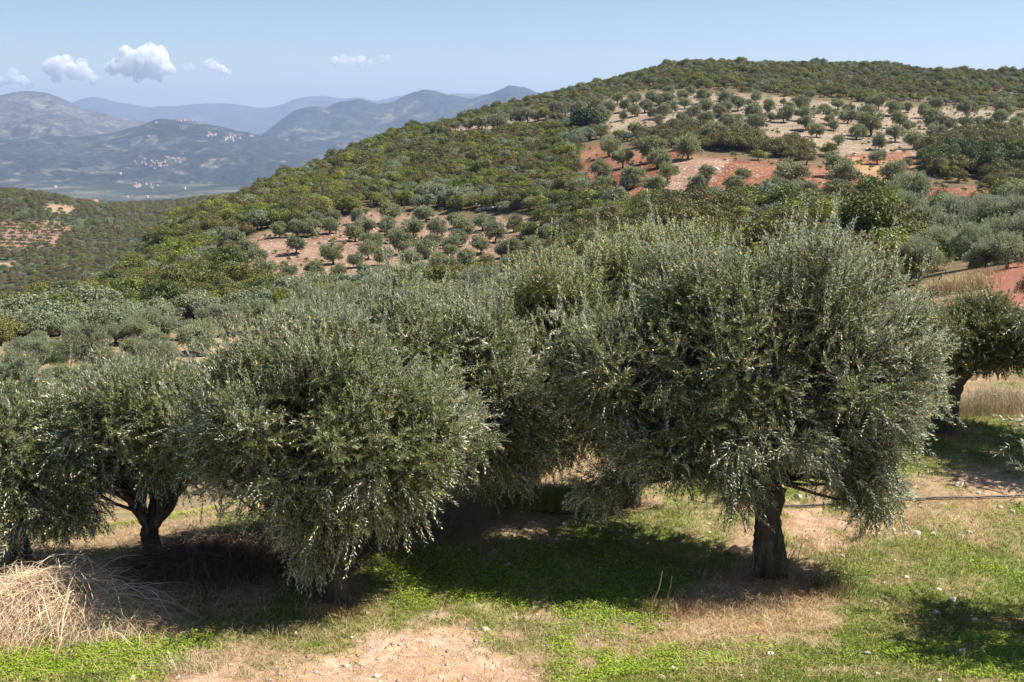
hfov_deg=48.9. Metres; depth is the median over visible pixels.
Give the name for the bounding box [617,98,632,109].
olive tree
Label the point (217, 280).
shrub
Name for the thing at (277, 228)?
olive tree
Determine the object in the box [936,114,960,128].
olive tree
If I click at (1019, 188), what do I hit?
olive tree
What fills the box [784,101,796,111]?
olive tree
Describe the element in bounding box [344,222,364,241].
olive tree
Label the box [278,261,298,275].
olive tree
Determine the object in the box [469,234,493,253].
olive tree
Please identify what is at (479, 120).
olive tree
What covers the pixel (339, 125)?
mountain
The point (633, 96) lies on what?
olive tree
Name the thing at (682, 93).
olive tree
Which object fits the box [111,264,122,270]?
shrub
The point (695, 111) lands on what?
olive tree
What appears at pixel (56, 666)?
grass
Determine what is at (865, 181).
shrub
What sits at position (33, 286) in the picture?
shrub
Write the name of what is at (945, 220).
olive tree
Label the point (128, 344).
olive tree
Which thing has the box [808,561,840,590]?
sprig
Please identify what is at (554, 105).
olive tree
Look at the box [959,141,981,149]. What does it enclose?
shrub
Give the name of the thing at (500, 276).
olive tree
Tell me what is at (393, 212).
olive tree
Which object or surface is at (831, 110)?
olive tree
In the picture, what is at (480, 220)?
olive tree
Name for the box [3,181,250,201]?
terrain
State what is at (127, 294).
shrub
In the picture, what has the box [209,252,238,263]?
shrub
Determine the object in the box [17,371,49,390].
olive tree
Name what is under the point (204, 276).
shrub
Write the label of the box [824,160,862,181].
olive tree
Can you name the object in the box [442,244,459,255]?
olive tree
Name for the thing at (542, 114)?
olive tree
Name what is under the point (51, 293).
shrub
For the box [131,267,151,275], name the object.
shrub
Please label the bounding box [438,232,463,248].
olive tree
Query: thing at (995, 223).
olive tree
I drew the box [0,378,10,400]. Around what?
shrub
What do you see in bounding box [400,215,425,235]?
olive tree
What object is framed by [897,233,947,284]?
olive tree
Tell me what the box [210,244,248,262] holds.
shrub
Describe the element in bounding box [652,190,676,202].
shrub
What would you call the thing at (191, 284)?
shrub
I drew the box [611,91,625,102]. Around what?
olive tree
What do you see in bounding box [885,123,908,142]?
olive tree
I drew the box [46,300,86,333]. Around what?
shrub
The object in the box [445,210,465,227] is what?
olive tree
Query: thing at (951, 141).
shrub
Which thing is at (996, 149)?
shrub
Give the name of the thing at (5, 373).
olive tree
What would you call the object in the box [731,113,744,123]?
olive tree
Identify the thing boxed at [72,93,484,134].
mountain
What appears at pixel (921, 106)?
olive tree
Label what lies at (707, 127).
olive tree
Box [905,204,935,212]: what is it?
shrub
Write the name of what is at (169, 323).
olive tree
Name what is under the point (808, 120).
olive tree
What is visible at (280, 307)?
olive tree
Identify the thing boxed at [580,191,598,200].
shrub
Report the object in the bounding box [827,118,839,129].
olive tree
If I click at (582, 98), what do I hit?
olive tree
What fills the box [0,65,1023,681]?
ground
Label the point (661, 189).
shrub
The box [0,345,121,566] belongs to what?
olive tree
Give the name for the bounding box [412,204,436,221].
olive tree
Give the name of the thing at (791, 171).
olive tree
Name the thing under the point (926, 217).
shrub
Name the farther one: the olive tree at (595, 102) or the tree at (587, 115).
the olive tree at (595, 102)
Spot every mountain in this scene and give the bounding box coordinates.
[0,91,147,136]
[0,119,329,186]
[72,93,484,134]
[261,85,540,150]
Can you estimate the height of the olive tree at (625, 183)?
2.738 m
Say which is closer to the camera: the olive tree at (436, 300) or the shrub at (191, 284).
the olive tree at (436, 300)
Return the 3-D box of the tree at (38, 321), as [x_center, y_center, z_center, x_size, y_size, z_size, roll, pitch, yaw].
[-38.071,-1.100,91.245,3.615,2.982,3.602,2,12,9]
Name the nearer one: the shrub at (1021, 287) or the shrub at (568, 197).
the shrub at (1021, 287)
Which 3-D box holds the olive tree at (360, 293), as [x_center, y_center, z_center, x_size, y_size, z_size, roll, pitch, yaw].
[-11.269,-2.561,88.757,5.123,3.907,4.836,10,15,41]
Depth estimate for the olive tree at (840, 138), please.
226.69 m
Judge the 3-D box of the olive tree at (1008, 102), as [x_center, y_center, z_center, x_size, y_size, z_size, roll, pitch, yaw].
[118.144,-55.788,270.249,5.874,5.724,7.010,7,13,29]
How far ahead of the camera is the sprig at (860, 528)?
17.68 m
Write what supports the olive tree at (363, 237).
on the ground at (762, 169)
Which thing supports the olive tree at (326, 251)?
on the ground at (762, 169)
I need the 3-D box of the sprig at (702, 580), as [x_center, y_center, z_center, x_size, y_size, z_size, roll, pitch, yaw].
[2.618,3.319,15.471,0.079,0.453,0.174,7,13,30]
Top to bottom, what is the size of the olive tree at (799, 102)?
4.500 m
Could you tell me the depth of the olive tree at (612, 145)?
228.50 m
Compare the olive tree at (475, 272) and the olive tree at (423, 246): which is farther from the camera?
the olive tree at (423, 246)
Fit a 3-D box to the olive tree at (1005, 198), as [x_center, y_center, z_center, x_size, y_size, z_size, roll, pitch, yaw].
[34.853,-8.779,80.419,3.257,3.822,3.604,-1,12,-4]
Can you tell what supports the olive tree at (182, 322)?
on the ground at (762, 169)
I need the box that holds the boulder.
[725,545,740,553]
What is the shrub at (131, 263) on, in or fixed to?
on the ground at (762, 169)
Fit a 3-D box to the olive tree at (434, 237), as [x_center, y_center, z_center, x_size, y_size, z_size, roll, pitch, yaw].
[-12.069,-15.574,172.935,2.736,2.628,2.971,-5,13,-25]
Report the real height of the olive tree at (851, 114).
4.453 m
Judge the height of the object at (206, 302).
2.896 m
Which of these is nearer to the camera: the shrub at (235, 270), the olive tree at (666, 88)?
the shrub at (235, 270)
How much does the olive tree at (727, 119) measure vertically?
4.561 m
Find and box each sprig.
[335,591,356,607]
[700,566,706,595]
[738,546,759,581]
[766,538,796,582]
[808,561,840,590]
[857,516,873,539]
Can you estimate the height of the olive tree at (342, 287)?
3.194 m
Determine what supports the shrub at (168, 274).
on the ground at (762, 169)
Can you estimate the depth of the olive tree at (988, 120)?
252.06 m
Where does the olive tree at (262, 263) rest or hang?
on the ground at (762, 169)
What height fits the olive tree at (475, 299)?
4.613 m
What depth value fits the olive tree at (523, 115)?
331.43 m
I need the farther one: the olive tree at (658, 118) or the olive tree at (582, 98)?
the olive tree at (582, 98)
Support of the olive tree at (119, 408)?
on the ground at (762, 169)
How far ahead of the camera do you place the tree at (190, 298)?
108.95 m
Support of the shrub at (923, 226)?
on the ground at (762, 169)
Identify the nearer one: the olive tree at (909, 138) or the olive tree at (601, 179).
the olive tree at (601, 179)
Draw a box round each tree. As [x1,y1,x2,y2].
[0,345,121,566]
[0,347,36,370]
[0,361,17,381]
[2,334,37,353]
[5,320,232,555]
[11,353,39,381]
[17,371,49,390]
[20,337,55,363]
[28,330,49,341]
[29,372,75,409]
[38,338,65,360]
[39,362,74,388]
[55,319,115,371]
[67,359,95,388]
[100,321,130,343]
[110,351,135,364]
[115,315,154,342]
[119,336,151,361]
[134,304,163,333]
[134,338,166,362]
[141,329,172,342]
[151,277,511,606]
[151,313,180,339]
[158,340,182,364]
[171,317,220,355]
[174,318,195,339]
[192,302,228,334]
[208,301,246,335]
[217,227,247,245]
[234,301,259,329]
[239,238,260,252]
[242,297,274,330]
[246,244,268,264]
[249,257,278,271]
[262,293,314,334]
[265,240,572,534]
[269,221,286,237]
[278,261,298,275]
[285,234,307,253]
[286,282,319,302]
[287,218,303,236]
[299,217,322,235]
[302,287,355,315]
[303,259,326,274]
[306,211,324,220]
[318,239,344,263]
[320,216,339,233]
[323,210,342,221]
[327,280,358,304]
[329,262,347,276]
[340,301,374,334]
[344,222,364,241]
[344,283,389,307]
[346,251,364,267]
[350,208,363,222]
[354,215,376,233]
[356,261,372,271]
[357,238,377,259]
[358,231,370,240]
[358,274,389,292]
[367,232,384,247]
[373,246,394,265]
[375,260,395,269]
[376,198,405,217]
[378,215,396,233]
[380,284,416,301]
[386,229,412,252]
[387,227,400,237]
[398,249,422,266]
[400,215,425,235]
[408,238,438,257]
[409,290,451,354]
[410,261,429,272]
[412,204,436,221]
[416,278,471,306]
[424,232,442,246]
[426,216,448,234]
[427,250,447,265]
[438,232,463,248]
[438,255,458,265]
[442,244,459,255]
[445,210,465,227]
[448,228,469,244]
[450,119,460,129]
[451,283,504,314]
[452,217,476,236]
[454,262,505,297]
[456,247,476,265]
[462,115,474,129]
[469,212,496,230]
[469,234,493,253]
[473,115,488,129]
[477,208,740,508]
[483,219,507,242]
[484,110,509,126]
[491,263,528,292]
[494,244,507,255]
[495,236,523,252]
[505,213,523,231]
[508,107,523,121]
[519,106,532,121]
[521,235,544,251]
[529,108,539,121]
[530,188,965,583]
[537,107,550,118]
[547,98,567,113]
[558,252,590,273]
[562,99,572,113]
[564,97,574,102]
[567,107,607,126]
[569,98,586,110]
[575,96,587,104]
[586,94,603,107]
[588,157,611,180]
[590,174,612,185]
[591,104,606,109]
[592,93,603,101]
[599,135,622,156]
[601,99,615,111]
[610,147,634,167]
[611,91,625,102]
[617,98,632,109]
[618,109,627,119]
[618,176,636,190]
[619,165,648,187]
[626,90,641,104]
[627,103,640,116]
[627,121,641,131]
[629,135,670,159]
[638,99,653,111]
[638,174,670,188]
[644,91,656,103]
[645,148,671,167]
[647,106,657,116]
[651,113,663,125]
[654,93,666,104]
[655,103,672,116]
[659,161,678,180]
[661,85,675,92]
[662,91,675,102]
[665,100,678,110]
[673,130,703,158]
[675,111,687,120]
[676,89,690,97]
[677,96,693,108]
[683,103,704,117]
[685,84,696,94]
[685,115,699,121]
[686,172,709,186]
[694,87,711,99]
[696,110,715,122]
[696,120,731,135]
[697,97,714,111]
[697,163,717,180]
[712,103,727,116]
[716,90,731,102]
[717,112,735,124]
[719,98,733,112]
[723,174,746,188]
[729,94,747,110]
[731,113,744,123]
[731,119,748,128]
[734,166,752,180]
[744,101,762,116]
[745,99,753,105]
[745,110,768,127]
[750,89,761,101]
[762,98,776,112]
[762,175,790,186]
[765,111,776,119]
[771,157,812,180]
[775,105,795,121]
[779,98,786,104]
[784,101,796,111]
[789,95,812,109]
[789,174,820,191]
[793,105,815,120]
[796,113,814,130]
[804,89,815,98]
[806,122,828,136]
[810,106,821,114]
[818,103,830,113]
[822,151,856,172]
[823,178,853,191]
[824,106,839,116]
[824,113,834,121]
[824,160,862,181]
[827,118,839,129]
[829,98,845,109]
[831,134,845,143]
[838,106,859,123]
[841,102,856,109]
[848,123,867,138]
[854,103,877,112]
[856,105,884,135]
[864,97,874,104]
[867,149,887,164]
[869,91,886,109]
[871,132,886,148]
[875,158,910,181]
[884,99,901,115]
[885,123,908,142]
[887,168,932,199]
[891,109,908,125]
[893,188,933,206]
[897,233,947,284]
[901,119,916,130]
[901,129,926,147]
[902,158,913,166]
[904,101,914,112]
[904,201,945,218]
[907,223,957,269]
[910,279,1023,435]
[917,103,930,116]
[921,106,942,126]
[924,208,972,259]
[925,120,947,135]
[928,96,944,109]
[929,192,959,200]
[930,194,976,215]
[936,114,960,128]
[945,220,995,266]
[956,97,981,114]
[956,114,976,124]
[957,192,1010,221]
[960,235,1000,270]
[969,192,993,206]
[973,115,984,124]
[976,212,1016,263]
[979,116,995,124]
[983,192,1023,217]
[987,229,1023,268]
[991,108,1010,122]
[992,96,1016,115]
[992,191,1013,205]
[992,414,1023,505]
[995,179,1023,199]
[1001,209,1023,244]
[1002,307,1023,376]
[1008,116,1023,125]
[1016,112,1023,117]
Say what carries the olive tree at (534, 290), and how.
on the ground at (762, 169)
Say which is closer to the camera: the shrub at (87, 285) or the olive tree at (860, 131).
the shrub at (87, 285)
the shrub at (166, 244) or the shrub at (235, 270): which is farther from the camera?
the shrub at (166, 244)
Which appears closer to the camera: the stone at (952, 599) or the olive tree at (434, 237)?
the stone at (952, 599)
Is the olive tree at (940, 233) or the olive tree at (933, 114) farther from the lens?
the olive tree at (933, 114)
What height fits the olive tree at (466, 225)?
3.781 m
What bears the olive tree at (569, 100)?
on the ground at (762, 169)
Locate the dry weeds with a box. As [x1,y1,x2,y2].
[249,492,550,548]
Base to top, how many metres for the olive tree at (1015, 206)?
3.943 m
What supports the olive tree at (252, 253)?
on the ground at (762, 169)
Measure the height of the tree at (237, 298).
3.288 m
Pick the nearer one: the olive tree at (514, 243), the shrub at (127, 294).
the shrub at (127, 294)
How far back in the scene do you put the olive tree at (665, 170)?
179.65 m
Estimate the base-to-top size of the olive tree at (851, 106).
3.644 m
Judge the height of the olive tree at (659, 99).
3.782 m
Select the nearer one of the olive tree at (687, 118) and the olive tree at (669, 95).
the olive tree at (687, 118)
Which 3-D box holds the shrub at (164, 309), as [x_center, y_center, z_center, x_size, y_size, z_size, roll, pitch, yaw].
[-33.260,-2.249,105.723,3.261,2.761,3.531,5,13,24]
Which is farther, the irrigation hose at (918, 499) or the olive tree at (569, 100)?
the olive tree at (569, 100)
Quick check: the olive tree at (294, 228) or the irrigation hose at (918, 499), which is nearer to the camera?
the irrigation hose at (918, 499)
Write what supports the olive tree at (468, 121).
on the ground at (762, 169)
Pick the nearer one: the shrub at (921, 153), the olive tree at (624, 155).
the shrub at (921, 153)
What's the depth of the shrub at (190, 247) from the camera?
179.90 m
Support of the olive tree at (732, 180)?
on the ground at (762, 169)
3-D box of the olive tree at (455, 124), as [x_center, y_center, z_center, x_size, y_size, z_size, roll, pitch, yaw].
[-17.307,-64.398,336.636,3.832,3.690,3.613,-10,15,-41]
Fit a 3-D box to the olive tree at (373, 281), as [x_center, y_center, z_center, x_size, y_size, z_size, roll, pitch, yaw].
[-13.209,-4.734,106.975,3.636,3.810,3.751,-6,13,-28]
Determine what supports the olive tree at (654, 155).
on the ground at (762, 169)
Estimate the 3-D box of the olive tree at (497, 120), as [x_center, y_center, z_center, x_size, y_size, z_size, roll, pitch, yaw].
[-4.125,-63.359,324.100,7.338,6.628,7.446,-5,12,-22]
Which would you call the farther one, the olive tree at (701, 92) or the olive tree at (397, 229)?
the olive tree at (701, 92)
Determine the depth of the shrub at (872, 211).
71.72 m
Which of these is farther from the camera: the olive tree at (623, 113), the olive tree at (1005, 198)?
the olive tree at (623, 113)
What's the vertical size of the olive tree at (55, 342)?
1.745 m
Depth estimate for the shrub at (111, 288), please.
117.30 m
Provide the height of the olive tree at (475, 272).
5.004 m
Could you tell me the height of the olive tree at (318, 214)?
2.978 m
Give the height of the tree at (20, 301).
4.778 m
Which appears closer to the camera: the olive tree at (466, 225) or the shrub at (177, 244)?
the olive tree at (466, 225)
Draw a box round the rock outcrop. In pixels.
[475,203,493,211]
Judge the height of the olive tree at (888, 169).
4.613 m
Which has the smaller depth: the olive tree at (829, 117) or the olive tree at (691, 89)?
the olive tree at (829, 117)
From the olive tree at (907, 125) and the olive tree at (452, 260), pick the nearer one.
the olive tree at (452, 260)
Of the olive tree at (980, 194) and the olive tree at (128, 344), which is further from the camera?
the olive tree at (980, 194)
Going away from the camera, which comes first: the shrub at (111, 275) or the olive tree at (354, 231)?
the shrub at (111, 275)
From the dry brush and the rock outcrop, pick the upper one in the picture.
the rock outcrop
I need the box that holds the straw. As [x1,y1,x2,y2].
[648,574,875,613]
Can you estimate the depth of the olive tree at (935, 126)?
228.69 m
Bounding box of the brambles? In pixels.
[76,518,422,605]
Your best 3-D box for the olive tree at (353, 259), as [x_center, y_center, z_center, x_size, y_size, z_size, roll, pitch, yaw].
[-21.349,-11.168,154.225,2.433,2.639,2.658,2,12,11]
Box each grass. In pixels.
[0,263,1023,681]
[0,372,1023,681]
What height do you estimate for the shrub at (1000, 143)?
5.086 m
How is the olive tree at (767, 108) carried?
on the ground at (762, 169)
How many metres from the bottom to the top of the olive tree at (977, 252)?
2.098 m
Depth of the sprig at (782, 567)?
15.90 m
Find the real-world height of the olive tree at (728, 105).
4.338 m
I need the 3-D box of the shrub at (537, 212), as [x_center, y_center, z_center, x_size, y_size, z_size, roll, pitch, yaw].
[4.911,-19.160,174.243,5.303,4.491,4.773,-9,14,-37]
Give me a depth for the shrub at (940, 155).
177.05 m
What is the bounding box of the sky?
[0,0,1023,107]
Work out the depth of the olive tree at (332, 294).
86.05 m
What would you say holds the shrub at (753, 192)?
on the ground at (762, 169)
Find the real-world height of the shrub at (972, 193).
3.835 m
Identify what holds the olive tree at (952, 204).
on the ground at (762, 169)
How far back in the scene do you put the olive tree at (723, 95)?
301.06 m
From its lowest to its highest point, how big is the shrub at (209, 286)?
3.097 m
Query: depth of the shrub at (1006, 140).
189.32 m
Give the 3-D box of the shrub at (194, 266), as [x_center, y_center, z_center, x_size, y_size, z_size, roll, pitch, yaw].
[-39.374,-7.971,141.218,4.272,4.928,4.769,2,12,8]
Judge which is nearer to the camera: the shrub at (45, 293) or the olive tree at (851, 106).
the shrub at (45, 293)
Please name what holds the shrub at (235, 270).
on the ground at (762, 169)
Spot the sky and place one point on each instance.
(147, 53)
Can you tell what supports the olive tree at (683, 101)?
on the ground at (762, 169)
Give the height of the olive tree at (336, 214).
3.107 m
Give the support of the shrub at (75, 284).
on the ground at (762, 169)
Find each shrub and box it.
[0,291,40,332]
[0,292,11,302]
[0,308,19,318]
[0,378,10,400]
[5,314,27,336]
[14,303,42,322]
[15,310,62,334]
[24,280,55,292]
[28,289,41,296]
[31,284,53,292]
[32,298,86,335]
[35,286,73,307]
[39,290,50,298]
[44,352,68,366]
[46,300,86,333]
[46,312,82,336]
[48,281,71,288]
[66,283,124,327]
[67,278,98,292]
[71,282,96,291]
[77,285,124,318]
[77,303,108,327]
[80,271,103,278]
[87,298,120,324]
[91,282,115,290]
[97,270,122,280]
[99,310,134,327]
[105,273,146,291]
[109,303,144,323]
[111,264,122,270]
[112,257,143,267]
[112,284,133,299]
[118,271,135,278]
[119,256,146,270]
[128,290,138,297]
[128,302,146,311]
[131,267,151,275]
[134,289,155,300]
[138,280,183,303]
[138,303,174,326]
[140,296,174,307]
[141,274,161,287]
[144,278,165,289]
[156,265,194,283]
[158,239,179,249]
[160,305,184,319]
[166,248,200,263]
[166,257,182,264]
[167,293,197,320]
[168,240,194,250]
[170,262,189,269]
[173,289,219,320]
[174,253,204,263]
[176,280,201,289]
[179,243,205,249]
[185,233,209,245]
[186,257,211,274]
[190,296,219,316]
[193,281,216,292]
[194,267,232,284]
[204,290,221,304]
[207,260,237,279]
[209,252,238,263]
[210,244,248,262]
[210,275,234,288]
[210,287,237,304]
[216,261,253,281]
[218,279,247,289]
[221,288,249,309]
[236,272,256,280]
[237,286,251,294]
[240,274,260,284]
[243,278,273,289]
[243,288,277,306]
[248,285,273,303]
[251,268,272,275]
[253,272,274,283]
[256,273,281,286]
[274,271,290,277]
[529,203,553,224]
[547,192,567,204]
[556,199,575,213]
[557,193,579,202]
[567,208,590,222]
[568,188,598,200]
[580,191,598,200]
[586,206,603,214]
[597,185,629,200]
[606,200,631,206]
[635,189,658,198]
[639,190,662,202]
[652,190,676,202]
[653,186,673,194]
[659,191,679,200]
[675,182,712,196]
[739,183,761,192]
[742,189,772,210]
[755,180,800,195]
[822,181,862,194]
[824,183,912,235]
[853,173,892,192]
[873,184,902,194]
[885,202,904,209]
[894,202,919,213]
[901,208,934,225]
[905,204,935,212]
[914,221,937,237]
[915,147,936,162]
[923,152,948,167]
[924,151,955,172]
[924,199,946,209]
[928,196,953,200]
[929,143,948,151]
[933,136,959,150]
[934,240,949,261]
[936,145,959,153]
[957,137,981,146]
[958,143,981,171]
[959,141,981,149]
[967,190,984,198]
[974,150,999,174]
[977,140,1007,152]
[977,144,1003,157]
[979,138,1006,148]
[982,177,1022,193]
[983,186,1017,196]
[992,137,1013,147]
[997,147,1023,162]
[1004,140,1023,149]
[1007,138,1023,150]
[1013,277,1023,294]
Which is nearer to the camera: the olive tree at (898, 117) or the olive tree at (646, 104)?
the olive tree at (898, 117)
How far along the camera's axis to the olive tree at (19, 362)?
69.00 m
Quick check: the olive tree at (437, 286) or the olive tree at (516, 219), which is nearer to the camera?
the olive tree at (437, 286)
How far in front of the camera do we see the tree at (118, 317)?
97.70 m
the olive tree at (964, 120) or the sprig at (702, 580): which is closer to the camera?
the sprig at (702, 580)
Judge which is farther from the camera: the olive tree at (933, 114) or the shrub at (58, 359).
the olive tree at (933, 114)
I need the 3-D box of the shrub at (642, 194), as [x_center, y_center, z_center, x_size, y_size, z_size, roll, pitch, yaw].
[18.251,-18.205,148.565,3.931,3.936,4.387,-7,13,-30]
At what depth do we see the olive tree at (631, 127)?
260.80 m
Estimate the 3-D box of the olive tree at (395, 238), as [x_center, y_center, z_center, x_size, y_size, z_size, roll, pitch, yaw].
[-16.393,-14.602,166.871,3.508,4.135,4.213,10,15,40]
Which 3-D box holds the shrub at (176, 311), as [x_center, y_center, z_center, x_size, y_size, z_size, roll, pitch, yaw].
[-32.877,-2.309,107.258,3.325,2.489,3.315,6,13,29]
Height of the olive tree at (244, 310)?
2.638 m
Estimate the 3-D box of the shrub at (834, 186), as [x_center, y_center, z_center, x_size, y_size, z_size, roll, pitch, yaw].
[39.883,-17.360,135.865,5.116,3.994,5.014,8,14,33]
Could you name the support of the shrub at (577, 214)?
on the ground at (762, 169)
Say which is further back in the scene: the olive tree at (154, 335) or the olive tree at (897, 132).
the olive tree at (897, 132)
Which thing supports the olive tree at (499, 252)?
on the ground at (762, 169)
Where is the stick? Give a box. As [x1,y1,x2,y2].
[650,571,662,623]
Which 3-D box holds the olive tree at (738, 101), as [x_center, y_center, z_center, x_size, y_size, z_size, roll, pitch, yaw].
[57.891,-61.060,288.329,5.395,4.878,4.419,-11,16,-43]
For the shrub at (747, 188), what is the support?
on the ground at (762, 169)
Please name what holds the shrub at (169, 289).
on the ground at (762, 169)
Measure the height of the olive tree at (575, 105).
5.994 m
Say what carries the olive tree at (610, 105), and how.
on the ground at (762, 169)
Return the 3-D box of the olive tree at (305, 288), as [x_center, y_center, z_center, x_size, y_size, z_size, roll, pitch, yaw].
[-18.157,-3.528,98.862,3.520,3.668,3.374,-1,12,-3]
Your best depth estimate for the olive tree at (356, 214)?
199.69 m
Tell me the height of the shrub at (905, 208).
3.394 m
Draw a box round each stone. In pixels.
[949,597,956,601]
[954,482,963,486]
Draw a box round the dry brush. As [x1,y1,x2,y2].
[0,548,212,658]
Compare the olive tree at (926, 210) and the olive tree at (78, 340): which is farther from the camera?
the olive tree at (926, 210)
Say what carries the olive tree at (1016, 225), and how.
on the ground at (762, 169)
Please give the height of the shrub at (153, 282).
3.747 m
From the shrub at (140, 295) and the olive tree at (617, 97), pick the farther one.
the olive tree at (617, 97)
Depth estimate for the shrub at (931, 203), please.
105.06 m
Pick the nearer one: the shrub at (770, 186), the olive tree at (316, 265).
the shrub at (770, 186)
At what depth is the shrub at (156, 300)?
107.56 m
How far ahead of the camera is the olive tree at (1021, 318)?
21.40 m
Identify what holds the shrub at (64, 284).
on the ground at (762, 169)
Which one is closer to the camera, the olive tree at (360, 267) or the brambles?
the brambles
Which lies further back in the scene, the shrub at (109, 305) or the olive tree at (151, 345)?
the shrub at (109, 305)
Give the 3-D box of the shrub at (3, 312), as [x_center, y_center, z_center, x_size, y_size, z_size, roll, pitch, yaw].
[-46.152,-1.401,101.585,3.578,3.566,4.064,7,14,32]
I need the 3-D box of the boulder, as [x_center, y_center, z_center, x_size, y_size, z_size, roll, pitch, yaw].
[3.345,3.155,17.021,0.264,0.130,0.175,-5,12,-22]
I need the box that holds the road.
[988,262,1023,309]
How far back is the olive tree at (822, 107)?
283.37 m
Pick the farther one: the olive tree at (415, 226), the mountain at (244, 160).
the mountain at (244, 160)
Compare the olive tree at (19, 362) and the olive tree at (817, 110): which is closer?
the olive tree at (19, 362)
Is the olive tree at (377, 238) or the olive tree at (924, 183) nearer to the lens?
the olive tree at (924, 183)
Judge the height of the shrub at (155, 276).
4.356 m
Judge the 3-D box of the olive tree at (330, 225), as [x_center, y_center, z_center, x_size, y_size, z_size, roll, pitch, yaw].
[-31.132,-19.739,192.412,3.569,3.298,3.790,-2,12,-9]
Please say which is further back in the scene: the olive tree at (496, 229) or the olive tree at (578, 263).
the olive tree at (496, 229)
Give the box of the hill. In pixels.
[0,193,201,296]
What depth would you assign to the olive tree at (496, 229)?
170.89 m
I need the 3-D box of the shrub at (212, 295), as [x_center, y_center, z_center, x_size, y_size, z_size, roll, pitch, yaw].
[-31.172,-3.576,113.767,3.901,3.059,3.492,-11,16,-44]
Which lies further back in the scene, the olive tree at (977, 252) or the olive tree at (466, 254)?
the olive tree at (466, 254)
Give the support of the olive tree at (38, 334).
on the ground at (762, 169)
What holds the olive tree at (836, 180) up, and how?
on the ground at (762, 169)
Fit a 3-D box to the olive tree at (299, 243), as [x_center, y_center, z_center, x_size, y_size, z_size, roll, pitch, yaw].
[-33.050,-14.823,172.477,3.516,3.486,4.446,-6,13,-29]
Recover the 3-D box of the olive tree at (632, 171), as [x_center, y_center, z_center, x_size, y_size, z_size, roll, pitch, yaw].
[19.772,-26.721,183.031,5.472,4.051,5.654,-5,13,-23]
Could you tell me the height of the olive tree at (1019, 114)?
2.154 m
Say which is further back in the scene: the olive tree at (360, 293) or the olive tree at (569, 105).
the olive tree at (569, 105)
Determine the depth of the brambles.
15.99 m
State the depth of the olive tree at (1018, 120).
251.29 m
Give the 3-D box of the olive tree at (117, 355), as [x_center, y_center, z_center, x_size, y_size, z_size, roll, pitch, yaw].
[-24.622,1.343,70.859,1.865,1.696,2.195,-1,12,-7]
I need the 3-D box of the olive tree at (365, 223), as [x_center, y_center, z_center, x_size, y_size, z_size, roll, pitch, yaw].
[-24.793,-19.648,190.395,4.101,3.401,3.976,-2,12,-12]
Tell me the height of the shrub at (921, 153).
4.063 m
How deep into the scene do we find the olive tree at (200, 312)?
87.45 m
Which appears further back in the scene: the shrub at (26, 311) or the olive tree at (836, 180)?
the olive tree at (836, 180)
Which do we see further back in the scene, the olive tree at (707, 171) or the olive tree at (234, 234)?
the olive tree at (234, 234)
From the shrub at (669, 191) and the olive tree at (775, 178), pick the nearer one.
the shrub at (669, 191)
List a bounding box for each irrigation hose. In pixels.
[531,509,593,514]
[783,494,1023,506]
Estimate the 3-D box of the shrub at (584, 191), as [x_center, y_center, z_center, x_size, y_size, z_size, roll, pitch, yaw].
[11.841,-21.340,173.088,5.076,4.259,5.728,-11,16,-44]
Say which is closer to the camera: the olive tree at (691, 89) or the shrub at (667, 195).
the shrub at (667, 195)
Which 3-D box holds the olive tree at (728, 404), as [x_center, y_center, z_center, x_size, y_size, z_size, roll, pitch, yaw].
[3.288,0.760,16.160,6.126,5.817,3.671,0,12,0]
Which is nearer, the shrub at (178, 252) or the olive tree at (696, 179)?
the olive tree at (696, 179)
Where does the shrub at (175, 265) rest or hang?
on the ground at (762, 169)
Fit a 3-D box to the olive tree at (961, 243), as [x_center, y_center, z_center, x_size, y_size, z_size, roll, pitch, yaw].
[24.721,-5.142,60.758,2.274,2.868,2.782,1,12,4]
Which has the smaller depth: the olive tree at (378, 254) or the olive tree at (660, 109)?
the olive tree at (378, 254)
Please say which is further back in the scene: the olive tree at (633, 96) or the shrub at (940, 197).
the olive tree at (633, 96)
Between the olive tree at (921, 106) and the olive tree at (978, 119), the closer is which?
the olive tree at (978, 119)
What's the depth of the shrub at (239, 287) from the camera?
118.03 m
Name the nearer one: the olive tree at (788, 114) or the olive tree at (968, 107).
the olive tree at (788, 114)
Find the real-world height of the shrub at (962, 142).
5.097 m
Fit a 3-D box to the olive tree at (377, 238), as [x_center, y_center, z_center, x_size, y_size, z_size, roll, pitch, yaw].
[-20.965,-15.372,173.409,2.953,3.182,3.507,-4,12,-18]
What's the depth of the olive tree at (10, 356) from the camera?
71.15 m
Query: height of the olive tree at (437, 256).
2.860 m
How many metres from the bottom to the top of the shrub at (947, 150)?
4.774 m
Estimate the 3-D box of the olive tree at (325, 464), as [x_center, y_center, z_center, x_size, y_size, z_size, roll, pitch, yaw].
[-2.439,1.453,14.933,4.914,4.619,3.108,0,12,0]

